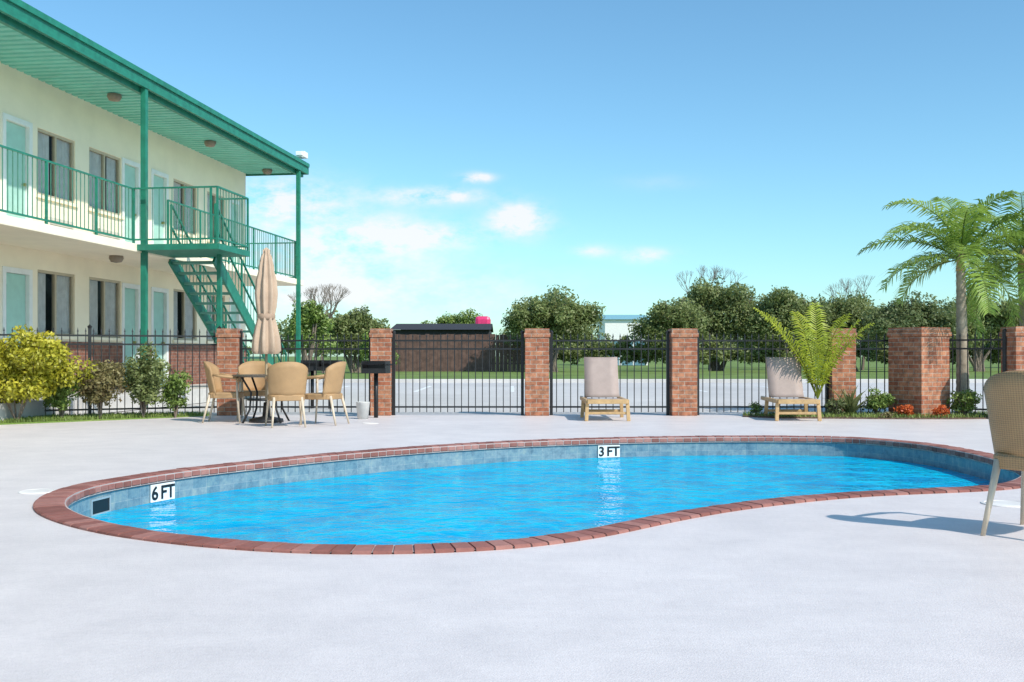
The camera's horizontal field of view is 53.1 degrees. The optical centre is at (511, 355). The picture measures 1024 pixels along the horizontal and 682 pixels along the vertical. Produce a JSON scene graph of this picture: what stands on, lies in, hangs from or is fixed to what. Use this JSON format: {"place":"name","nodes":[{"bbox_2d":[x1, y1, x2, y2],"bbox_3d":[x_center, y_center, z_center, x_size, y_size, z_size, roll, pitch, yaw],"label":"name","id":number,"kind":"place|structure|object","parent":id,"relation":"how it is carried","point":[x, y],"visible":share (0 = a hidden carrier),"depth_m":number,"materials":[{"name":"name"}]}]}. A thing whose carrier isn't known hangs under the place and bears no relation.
{"place":"outdoors","nodes":[
{"label":"outdoors","id":0,"kind":"place"},
{"bbox_2d":[0,16,302,173],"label":"roof soffit","id":1,"kind":"structure","parent":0,"point":[20,52],"depth_m":20.20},
{"bbox_2d":[0,0,309,175],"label":"roof fascia","id":2,"kind":"structure","parent":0,"point":[28,15],"depth_m":18.94,"materials":[{"name":"metal"}]},
{"bbox_2d":[0,414,1023,681],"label":"pool deck","id":3,"kind":"structure","parent":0,"point":[906,588],"depth_m":4.40,"materials":[{"name":"concrete"}]},
{"bbox_2d":[18,489,55,493],"bbox_3d":[-3.490,0.995,7.531,0.265,0.008,0.265,0,0,0],"label":"skimmer lid","id":4,"kind":"object","parent":3,"relation":"on","point":[37,491],"visible":0.89,"depth_m":7.50,"materials":[{"name":"plastic"}]},
{"bbox_2d":[0,414,208,424],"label":"planting strip","id":5,"kind":"object","parent":3,"relation":"on","point":[54,421],"visible":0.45,"depth_m":15.80,"materials":[{"name":"green plant"}]},
{"bbox_2d":[0,324,100,418],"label":"golden shrub","id":6,"kind":"object","parent":5,"relation":"on","point":[34,366],"visible":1,"depth_m":15.05,"materials":[{"name":"yellow plant"}]},
{"bbox_2d":[42,373,83,416],"bbox_3d":[-6.917,0.562,15.727,0.698,0.883,0.519,0,0,0],"label":"shrub","id":7,"kind":"object","parent":5,"relation":"on","point":[59,400],"visible":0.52,"depth_m":15.67,"materials":[{"name":"green plant"}]},
{"bbox_2d":[72,360,129,418],"bbox_3d":[-6.411,0.522,15.901,0.843,0.962,0.701,0,0,0],"label":"shrub","id":8,"kind":"object","parent":5,"relation":"on","point":[98,390],"visible":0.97,"depth_m":15.78,"materials":[{"name":"green plant"}]},
{"bbox_2d":[0,410,209,422],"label":"grass","id":9,"kind":"structure","parent":5,"relation":"on","point":[74,416],"depth_m":16.03,"materials":[{"name":"green plant"}]},
{"bbox_2d":[0,324,220,414],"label":"iron fence","id":10,"kind":"object","parent":5,"relation":"on","point":[89,344],"visible":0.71,"depth_m":16.67,"materials":[{"name":"metal"}]},
{"bbox_2d":[120,341,170,417],"bbox_3d":[-5.820,0.378,16.287,0.750,1.251,0.685,0,0,42],"label":"shrub","id":11,"kind":"object","parent":5,"relation":"on","point":[143,377],"visible":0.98,"depth_m":16.18,"materials":[{"name":"green plant"}]},
{"bbox_2d":[159,368,192,417],"bbox_3d":[-5.433,0.595,16.613,0.546,0.816,0.429,0,0,0],"label":"shrub","id":12,"kind":"object","parent":5,"relation":"on","point":[174,387],"visible":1,"depth_m":16.54,"materials":[{"name":"green plant"}]},
{"bbox_2d":[0,61,245,344],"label":"wall","id":13,"kind":"structure","parent":3,"relation":"on","point":[83,125],"depth_m":20.61,"materials":[{"name":"beige paint"}]},
{"bbox_2d":[2,112,240,383],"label":"door frames","id":14,"kind":"structure","parent":13,"relation":"attached to","point":[28,273],"depth_m":21.99,"materials":[{"name":"white paint"}]},
{"bbox_2d":[6,121,235,384],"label":"doors","id":15,"kind":"structure","parent":14,"relation":"in","point":[15,283],"depth_m":18.59,"materials":[{"name":"paint"}]},
{"bbox_2d":[23,183,236,343],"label":"door knobs","id":16,"kind":"object","parent":15,"relation":"attached to","point":[25,184],"depth_m":22.50,"materials":[{"name":"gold metal"}]},
{"bbox_2d":[2,341,245,391],"bbox_3d":[-9.093,0.210,16.211,0.030,0.980,25.119,0,0,8],"label":"brick wainscot","id":17,"kind":"object","parent":13,"relation":"attached to","point":[113,354],"visible":0.16,"depth_m":24.39,"materials":[{"name":"brick"}]},
{"bbox_2d":[38,132,220,338],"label":"curtains","id":18,"kind":"object","parent":13,"relation":"attached to","point":[63,281],"visible":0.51,"depth_m":21.01,"materials":[{"name":"fabric"}]},
{"bbox_2d":[46,136,212,337],"bbox_3d":[-9.477,-2.195,16.659,0.050,5.790,23.932,0,0,8],"label":"room interior","id":19,"kind":"object","parent":13,"relation":"attached to","point":[49,304],"depth_m":20.02,"materials":[{"name":"black"}]},
{"bbox_2d":[38,128,223,340],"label":"window frames","id":20,"kind":"structure","parent":13,"relation":"attached to","point":[55,137],"depth_m":21.24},
{"bbox_2d":[36,194,227,343],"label":"window sills","id":21,"kind":"structure","parent":13,"relation":"attached to","point":[107,339],"depth_m":21.01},
{"bbox_2d":[44,216,224,262],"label":"air conditioners","id":22,"kind":"object","parent":13,"relation":"attached to","point":[70,223],"visible":0.11,"depth_m":19.80,"materials":[{"name":"paint"}]},
{"bbox_2d":[0,145,295,278],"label":"balcony railing","id":23,"kind":"object","parent":13,"relation":"attached to","point":[133,239],"visible":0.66,"depth_m":19.05,"materials":[{"name":"metal"}]},
{"bbox_2d":[2,147,294,276],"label":"balcony balusters","id":24,"kind":"object","parent":23,"relation":"attached to","point":[242,239],"visible":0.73,"depth_m":19.07,"materials":[{"name":"metal"}]},
{"bbox_2d":[0,214,302,285],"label":"balcony slab","id":25,"kind":"structure","parent":13,"relation":"attached to","point":[22,233],"depth_m":18.40,"materials":[{"name":"concrete"}]},
{"bbox_3d":[-11.700,-5.495,17.131,9.020,0.350,24.282,0,0,8],"label":"roof","id":26,"kind":"object","parent":13,"relation":"on","visible":0},
{"bbox_2d":[107,93,271,262],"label":"ceiling lamps","id":27,"kind":"object","parent":26,"relation":"hanging from","point":[114,97],"visible":1,"depth_m":19.91,"materials":[{"name":"glass"}]},
{"bbox_2d":[296,151,307,158],"bbox_3d":[-5.760,-5.450,27.944,0.250,0.260,0.450,0,0,8],"label":"floodlight","id":28,"kind":"object","parent":26,"relation":"on","point":[302,154],"visible":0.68,"depth_m":27.86,"materials":[{"name":"white paint"}]},
{"bbox_2d":[0,383,261,420],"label":"walkway slab","id":29,"kind":"structure","parent":3,"relation":"on","point":[34,408],"depth_m":17.40,"materials":[{"name":"concrete"}]},
{"bbox_2d":[140,88,300,402],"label":"posts","id":30,"kind":"object","parent":3,"relation":"on","point":[143,183],"visible":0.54,"depth_m":19.34,"materials":[{"name":"metal"}]},
{"bbox_2d":[0,12,302,176],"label":"roof beam","id":31,"kind":"structure","parent":30,"relation":"on","point":[21,28],"depth_m":18.78,"materials":[{"name":"metal"}]},
{"bbox_2d":[202,361,245,422],"bbox_3d":[-4.362,0.540,15.497,0.591,0.926,0.594,0,0,-5],"label":"patio chair","id":32,"kind":"object","parent":3,"relation":"on","point":[214,375],"visible":0.98,"depth_m":15.29,"materials":[{"name":"beige wicker"}]},
{"bbox_2d":[215,329,243,415],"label":"brick column","id":33,"kind":"structure","parent":3,"relation":"on","point":[227,351],"depth_m":17.13,"materials":[{"name":"brick"}]},
{"bbox_2d":[236,361,271,419],"bbox_3d":[-4.096,0.540,16.333,0.594,0.926,0.591,0,0,-10],"label":"patio chair","id":34,"kind":"object","parent":3,"relation":"on","point":[253,367],"visible":0.47,"depth_m":16.52,"materials":[{"name":"beige wicker"}]},
{"bbox_2d":[232,374,289,422],"bbox_3d":[-3.719,0.644,15.500,1.010,0.728,1.010,0,0,0],"label":"patio table","id":35,"kind":"object","parent":3,"relation":"on","point":[256,399],"visible":0.46,"depth_m":15.30,"materials":[{"name":"black metal"}]},
{"bbox_2d":[249,248,283,422],"bbox_3d":[-3.719,-0.320,15.500,0.520,2.640,0.520,0,0,0],"label":"patio umbrella","id":36,"kind":"object","parent":3,"relation":"on","point":[266,341],"visible":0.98,"depth_m":15.39,"materials":[{"name":"beige fabric"}]},
{"bbox_2d":[264,362,307,427],"bbox_3d":[-3.200,0.540,14.519,0.594,0.926,0.591,0,0,-20],"label":"patio chair","id":37,"kind":"object","parent":3,"relation":"on","point":[286,381],"visible":1,"depth_m":14.30,"materials":[{"name":"beige wicker"}]},
{"bbox_2d":[239,330,369,414],"bbox_3d":[-3.485,0.280,17.300,2.260,1.440,0.070,0,0,0],"label":"iron fence","id":38,"kind":"object","parent":3,"relation":"on","point":[241,348],"visible":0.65,"depth_m":17.29,"materials":[{"name":"metal"}]},
{"bbox_2d":[299,361,349,425],"bbox_3d":[-2.729,0.540,14.991,0.591,0.926,0.594,0,0,15],"label":"patio chair","id":39,"kind":"object","parent":3,"relation":"on","point":[333,376],"visible":0.91,"depth_m":14.79,"materials":[{"name":"beige wicker"}]},
{"bbox_2d":[356,402,369,418],"bbox_3d":[-2.373,0.864,16.300,0.236,0.267,0.236,0,0,0],"label":"bucket","id":40,"kind":"object","parent":3,"relation":"on","point":[362,410],"visible":1,"depth_m":16.22,"materials":[{"name":"plastic"}]},
{"bbox_2d":[361,361,394,417],"bbox_3d":[-2.140,0.540,16.592,0.530,0.920,0.340,0,0,7],"label":"pedestal grill","id":41,"kind":"object","parent":3,"relation":"on","point":[375,367],"visible":1,"depth_m":16.57,"materials":[{"name":"black metal"}]},
{"bbox_2d":[369,329,392,415],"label":"brick column","id":42,"kind":"structure","parent":3,"relation":"on","point":[380,344],"depth_m":17.13,"materials":[{"name":"brick"}]},
{"bbox_2d":[392,330,523,414],"bbox_3d":[-0.911,0.280,17.300,2.244,1.440,0.070,0,0,0],"label":"iron fence","id":43,"kind":"object","parent":3,"relation":"on","point":[461,349],"visible":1,"depth_m":17.29,"materials":[{"name":"metal"}]},
{"bbox_2d":[33,435,1020,554],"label":"swimming pool","id":44,"kind":"structure","parent":3,"relation":"in","point":[473,496],"depth_m":9.01,"materials":[{"name":"liquid"}]},
{"bbox_2d":[91,495,110,516],"bbox_3d":[-3.154,1.150,7.853,0.012,0.130,0.270,0,0,9],"label":"pool skimmer","id":45,"kind":"object","parent":44,"relation":"attached to","point":[101,505],"visible":0.99,"depth_m":7.85,"materials":[{"name":"plastic"}]},
{"bbox_2d":[150,481,174,502],"bbox_3d":[-2.915,1.135,8.550,0.012,0.144,0.280,0,0,24],"label":"depth marker","id":46,"kind":"object","parent":44,"relation":"on","point":[162,491],"visible":1,"depth_m":8.54,"materials":[{"name":"tile"}]},
{"bbox_2d":[598,445,619,457],"bbox_3d":[1.155,1.135,12.197,0.280,0.144,0.013,0,0,-17],"label":"depth marker","id":47,"kind":"object","parent":44,"relation":"on","point":[608,451],"visible":1,"depth_m":12.19,"materials":[{"name":"tile"}]},
{"bbox_2d":[524,328,549,415],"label":"brick column","id":48,"kind":"structure","parent":3,"relation":"on","point":[536,371],"depth_m":17.10,"materials":[{"name":"brick"}]},
{"bbox_2d":[580,357,630,420],"bbox_3d":[1.468,0.510,16.410,0.705,0.990,1.445,0,0,0],"label":"sun lounger","id":49,"kind":"object","parent":3,"relation":"on","point":[601,376],"visible":1,"depth_m":16.71,"materials":[{"name":"fabric"}]},
{"bbox_2d":[549,330,669,414],"bbox_3d":[1.648,0.280,17.300,2.038,1.440,0.070,0,0,0],"label":"iron fence","id":50,"kind":"object","parent":3,"relation":"on","point":[551,349],"visible":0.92,"depth_m":17.29,"materials":[{"name":"metal"}]},
{"bbox_2d":[668,328,698,415],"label":"brick column","id":51,"kind":"structure","parent":3,"relation":"on","point":[683,372],"depth_m":17.09,"materials":[{"name":"brick"}]},
{"bbox_2d":[697,330,828,414],"bbox_3d":[4.230,0.280,17.300,2.260,1.440,0.070,0,0,0],"label":"iron fence","id":52,"kind":"object","parent":3,"relation":"on","point":[772,349],"visible":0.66,"depth_m":17.29,"materials":[{"name":"metal"}]},
{"bbox_2d":[761,357,821,420],"bbox_3d":[4.444,0.510,16.408,0.705,0.990,1.445,0,0,4],"label":"sun lounger","id":53,"kind":"object","parent":3,"relation":"on","point":[784,377],"visible":0.92,"depth_m":16.71,"materials":[{"name":"fabric"}]},
{"bbox_2d":[823,328,856,413],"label":"brick column","id":54,"kind":"structure","parent":3,"relation":"on","point":[843,376],"depth_m":17.10,"materials":[{"name":"brick"}]},
{"bbox_2d":[743,414,987,418],"bbox_3d":[6.155,1.010,16.700,4.741,0.060,1.400,0,0,0],"label":"planting bed","id":55,"kind":"object","parent":3,"relation":"on","point":[813,417],"visible":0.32,"depth_m":16.32,"materials":[{"name":"plant"}]},
{"bbox_2d":[748,401,762,414],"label":"shrub","id":56,"kind":"object","parent":55,"relation":"on","point":[755,407],"visible":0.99,"depth_m":16.97,"materials":[{"name":"green plant"}]},
{"bbox_2d":[753,302,873,398],"bbox_3d":[4.940,-0.107,16.845,1.890,1.624,1.330,0,0,26],"label":"young palm","id":57,"kind":"object","parent":55,"relation":"on","point":[814,372],"visible":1,"depth_m":16.69,"materials":[{"name":"green plant"}]},
{"bbox_2d":[824,398,850,413],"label":"shrub","id":58,"kind":"object","parent":55,"relation":"on","point":[834,404],"visible":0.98,"depth_m":16.67,"materials":[{"name":"green plant"}]},
{"bbox_2d":[820,383,871,413],"bbox_3d":[5.610,0.680,16.792,1.340,0.540,1.002,0,0,0],"label":"agave plant","id":59,"kind":"object","parent":55,"relation":"on","point":[853,403],"visible":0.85,"depth_m":16.78,"materials":[{"name":"green plant"}]},
{"bbox_2d":[743,410,987,417],"bbox_3d":[6.164,0.935,16.713,4.701,0.089,1.401,0,0,0],"label":"bed groundcover","id":60,"kind":"object","parent":55,"relation":"on","point":[871,415],"visible":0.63,"depth_m":16.48,"materials":[{"name":"green plant"}]},
{"bbox_2d":[861,387,897,414],"bbox_3d":[6.049,0.755,16.883,0.589,0.500,0.502,0,0,0],"label":"shrub","id":61,"kind":"object","parent":55,"relation":"on","point":[877,401],"visible":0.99,"depth_m":16.80,"materials":[{"name":"green plant"}]},
{"bbox_2d":[878,412,893,417],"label":"flowering shrub","id":62,"kind":"object","parent":55,"relation":"on","point":[888,414],"visible":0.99,"depth_m":16.25,"materials":[{"name":"green plant"}]},
{"bbox_2d":[893,404,916,415],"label":"flowering shrub","id":63,"kind":"object","parent":55,"relation":"on","point":[906,409],"visible":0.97,"depth_m":16.45,"materials":[{"name":"orange plant"}]},
{"bbox_2d":[887,327,951,416],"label":"brick column","id":64,"kind":"structure","parent":55,"relation":"on","point":[919,369],"depth_m":16.74,"materials":[{"name":"brick"}]},
{"bbox_2d":[857,191,1023,412],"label":"palm tree","id":65,"kind":"object","parent":55,"relation":"on","point":[958,239],"visible":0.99,"depth_m":17.04,"materials":[{"name":"green plant"}]},
{"bbox_2d":[931,404,949,416],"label":"flowering shrub","id":66,"kind":"object","parent":55,"relation":"on","point":[940,410],"visible":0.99,"depth_m":16.36,"materials":[{"name":"orange plant"}]},
{"bbox_2d":[946,388,982,414],"bbox_3d":[7.359,0.768,16.613,0.539,0.475,0.496,0,0,0],"label":"shrub","id":67,"kind":"object","parent":55,"relation":"on","point":[965,402],"visible":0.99,"depth_m":16.56,"materials":[{"name":"green plant"}]},
{"bbox_2d":[949,328,1006,414],"bbox_3d":[7.499,0.280,16.575,0.964,1.440,0.070,0,0,43],"label":"iron fence","id":68,"kind":"object","parent":55,"relation":"on","point":[1004,339],"visible":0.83,"depth_m":16.49,"materials":[{"name":"metal"}]},
{"bbox_2d":[856,333,887,411],"bbox_3d":[6.091,0.280,17.300,0.691,1.440,0.070,0,0,0],"label":"iron fence","id":69,"kind":"object","parent":3,"relation":"on","point":[868,348],"visible":0.38,"depth_m":17.29,"materials":[{"name":"metal"}]},
{"bbox_2d":[933,190,1023,338],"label":"palm tree","id":70,"kind":"object","parent":3,"relation":"on","point":[1019,268],"visible":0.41,"depth_m":17.27,"materials":[{"name":"green plant"}]},
{"bbox_2d":[980,500,1020,506],"bbox_3d":[3.329,0.995,6.911,0.306,0.008,0.306,0,0,0],"label":"skimmer lid","id":71,"kind":"object","parent":3,"relation":"on","point":[1002,503],"visible":0.77,"depth_m":6.89,"materials":[{"name":"plastic"}]},
{"bbox_2d":[980,370,1023,535],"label":"patio chair","id":72,"kind":"object","parent":3,"relation":"on","point":[1004,395],"visible":1,"depth_m":5.66,"materials":[{"name":"beige wicker"}]},
{"bbox_2d":[999,326,1023,371],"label":"brick column","id":73,"kind":"structure","parent":3,"relation":"on","point":[1015,349],"depth_m":16.00,"materials":[{"name":"brick"}]},
{"bbox_2d":[22,0,1023,356],"label":"sky","id":74,"kind":"structure","parent":0,"point":[482,156],"materials":[{"name":"blue"}]},
{"bbox_2d":[102,383,986,413],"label":"parking lot","id":75,"kind":"structure","parent":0,"point":[880,386],"depth_m":24.39,"materials":[{"name":"concrete"}]},
{"bbox_2d":[137,243,249,328],"bbox_3d":[-6.122,-0.545,19.804,1.605,3.090,1.510,0,0,8],"label":"landing","id":76,"kind":"object","parent":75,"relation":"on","point":[219,251],"visible":0.68,"depth_m":19.59,"materials":[{"name":"green paint"}]},
{"bbox_2d":[168,257,273,364],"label":"stair stringers","id":77,"kind":"object","parent":76,"relation":"attached to","point":[233,292],"visible":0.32,"depth_m":21.59,"materials":[{"name":"metal"}]},
{"bbox_2d":[172,261,262,358],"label":"stair treads","id":78,"kind":"object","parent":77,"relation":"attached to","point":[204,283],"visible":0.52,"depth_m":21.38,"materials":[{"name":"metal"}]},
{"bbox_2d":[170,203,286,362],"bbox_3d":[-6.139,-1.081,22.580,0.966,3.962,4.086,0,0,8],"label":"stair railing","id":79,"kind":"object","parent":75,"relation":"on","point":[208,276],"visible":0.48,"depth_m":21.84,"materials":[{"name":"metal"}]},
{"bbox_2d":[301,360,328,405],"bbox_3d":[-3.758,0.540,19.605,0.530,0.920,0.340,0,0,-5],"label":"pedestal grill","id":80,"kind":"object","parent":75,"relation":"on","point":[312,365],"visible":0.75,"depth_m":19.58,"materials":[{"name":"black metal"}]},
{"bbox_2d":[317,360,342,408],"bbox_3d":[-3.400,0.540,19.494,0.530,0.920,0.340,0,0,5],"label":"pedestal grill","id":81,"kind":"object","parent":75,"relation":"on","point":[319,368],"visible":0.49,"depth_m":19.48,"materials":[{"name":"black metal"}]},
{"bbox_2d":[319,386,981,391],"bbox_3d":[2.750,1.010,31.750,38.620,0.004,5.500,0,0,0],"label":"parking line","id":82,"kind":"object","parent":75,"relation":"on","point":[512,388],"visible":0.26,"depth_m":30.82,"materials":[{"name":"white paint"}]},
{"bbox_2d":[597,319,647,364],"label":"walls","id":83,"kind":"structure","parent":0,"point":[616,328],"depth_m":110.00,"materials":[{"name":"white paint"}]},
{"bbox_2d":[597,315,648,320],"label":"roof","id":84,"kind":"structure","parent":83,"relation":"on","point":[621,316],"depth_m":112.95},
{"bbox_2d":[610,341,644,364],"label":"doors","id":85,"kind":"structure","parent":83,"relation":"attached to","point":[631,363],"depth_m":109.97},
{"bbox_2d":[247,356,1000,370],"bbox_3d":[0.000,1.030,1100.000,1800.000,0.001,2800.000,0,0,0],"label":"ground","id":86,"kind":"structure","parent":0,"point":[880,366],"depth_m":100.51,"materials":[{"name":"green plant"}]},
{"bbox_2d":[391,324,492,369],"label":"storage shed","id":87,"kind":"structure","parent":86,"relation":"on","point":[435,329],"depth_m":72.00,"materials":[{"name":"metal"}]},
{"bbox_2d":[421,308,482,323],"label":"background tree","id":88,"kind":"object","parent":86,"relation":"on","point":[462,318],"visible":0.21,"depth_m":87.45,"materials":[{"name":"green plant"}]},
{"bbox_2d":[475,316,490,323],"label":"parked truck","id":89,"kind":"object","parent":86,"relation":"on","point":[482,319],"visible":0.2,"depth_m":79.03,"materials":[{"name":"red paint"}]},
{"bbox_2d":[247,339,886,356],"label":"treeline","id":90,"kind":"object","parent":86,"relation":"on","point":[318,353],"visible":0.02,"depth_m":202.57,"materials":[{"name":"green plant"}]},
{"bbox_2d":[276,309,996,354],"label":"distant trees","id":91,"kind":"object","parent":86,"relation":"on","point":[284,331],"visible":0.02,"depth_m":80.86,"materials":[{"name":"green plant"}]},
{"bbox_2d":[307,379,986,382],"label":"kerb","id":92,"kind":"structure","parent":86,"relation":"on","point":[582,381],"depth_m":39.00,"materials":[{"name":"concrete"}]},
{"bbox_2d":[676,265,747,370],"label":"bare tree","id":93,"kind":"object","parent":86,"relation":"on","point":[714,275],"visible":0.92,"depth_m":69.71,"materials":[{"name":"brown plant"}]},
{"bbox_2d":[664,275,765,370],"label":"olive tree","id":94,"kind":"object","parent":86,"relation":"on","point":[716,303],"visible":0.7,"depth_m":64.90,"materials":[{"name":"green plant"}]},
{"bbox_2d":[499,332,1000,364],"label":"hedge","id":95,"kind":"object","parent":86,"relation":"on","point":[864,353],"visible":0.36,"depth_m":63.48,"materials":[{"name":"green plant"}]},
{"bbox_2d":[729,285,834,355],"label":"olive tree","id":96,"kind":"object","parent":86,"relation":"on","point":[780,304],"visible":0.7,"depth_m":63.18,"materials":[{"name":"green plant"}]},
{"bbox_2d":[804,290,889,370],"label":"olive tree","id":97,"kind":"object","parent":86,"relation":"on","point":[856,307],"visible":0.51,"depth_m":64.98,"materials":[{"name":"green plant"}]},
{"bbox_2d":[822,275,874,369],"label":"bare tree","id":98,"kind":"object","parent":86,"relation":"on","point":[863,359],"visible":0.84,"depth_m":72.59,"materials":[{"name":"brown plant"}]},
{"bbox_2d":[307,371,1000,378],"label":"lawn","id":99,"kind":"structure","parent":0,"point":[872,374],"depth_m":49.37,"materials":[{"name":"green plant"}]},
{"bbox_2d":[285,299,340,374],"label":"tree","id":100,"kind":"object","parent":99,"relation":"on","point":[313,315],"visible":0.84,"depth_m":51.76,"materials":[{"name":"green plant"}]},
{"bbox_2d":[287,287,338,313],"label":"bare tree","id":101,"kind":"object","parent":99,"relation":"on","point":[315,290],"visible":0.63,"depth_m":60.77,"materials":[{"name":"brown plant"}]},
{"bbox_2d":[304,283,350,372],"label":"bare tree","id":102,"kind":"object","parent":99,"relation":"on","point":[326,289],"visible":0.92,"depth_m":55.99,"materials":[{"name":"brown plant"}]},
{"bbox_2d":[317,305,397,372],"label":"tree","id":103,"kind":"object","parent":99,"relation":"on","point":[356,323],"visible":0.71,"depth_m":57.52,"materials":[{"name":"green plant"}]},
{"bbox_2d":[359,328,399,363],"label":"tree","id":104,"kind":"object","parent":99,"relation":"on","point":[362,352],"visible":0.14,"depth_m":54.78,"materials":[{"name":"green plant"}]},
{"bbox_2d":[395,334,524,371],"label":"wooden fence","id":105,"kind":"object","parent":99,"relation":"on","point":[457,357],"visible":0.77,"depth_m":61.98,"materials":[{"name":"brown wood"}]},
{"bbox_2d":[500,285,616,371],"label":"olive tree","id":106,"kind":"object","parent":99,"relation":"on","point":[558,313],"visible":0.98,"depth_m":59.14,"materials":[{"name":"green plant"}]},
{"bbox_2d":[627,299,711,355],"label":"olive tree","id":107,"kind":"object","parent":99,"relation":"on","point":[663,319],"visible":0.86,"depth_m":61.55,"materials":[{"name":"green plant"}]},
{"bbox_2d":[858,290,955,351],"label":"olive tree","id":108,"kind":"object","parent":99,"relation":"on","point":[915,313],"visible":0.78,"depth_m":59.53,"materials":[{"name":"green plant"}]},
{"bbox_2d":[937,290,1019,371],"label":"olive tree","id":109,"kind":"object","parent":99,"relation":"on","point":[992,324],"visible":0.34,"depth_m":61.11,"materials":[{"name":"green plant"}]}
]}

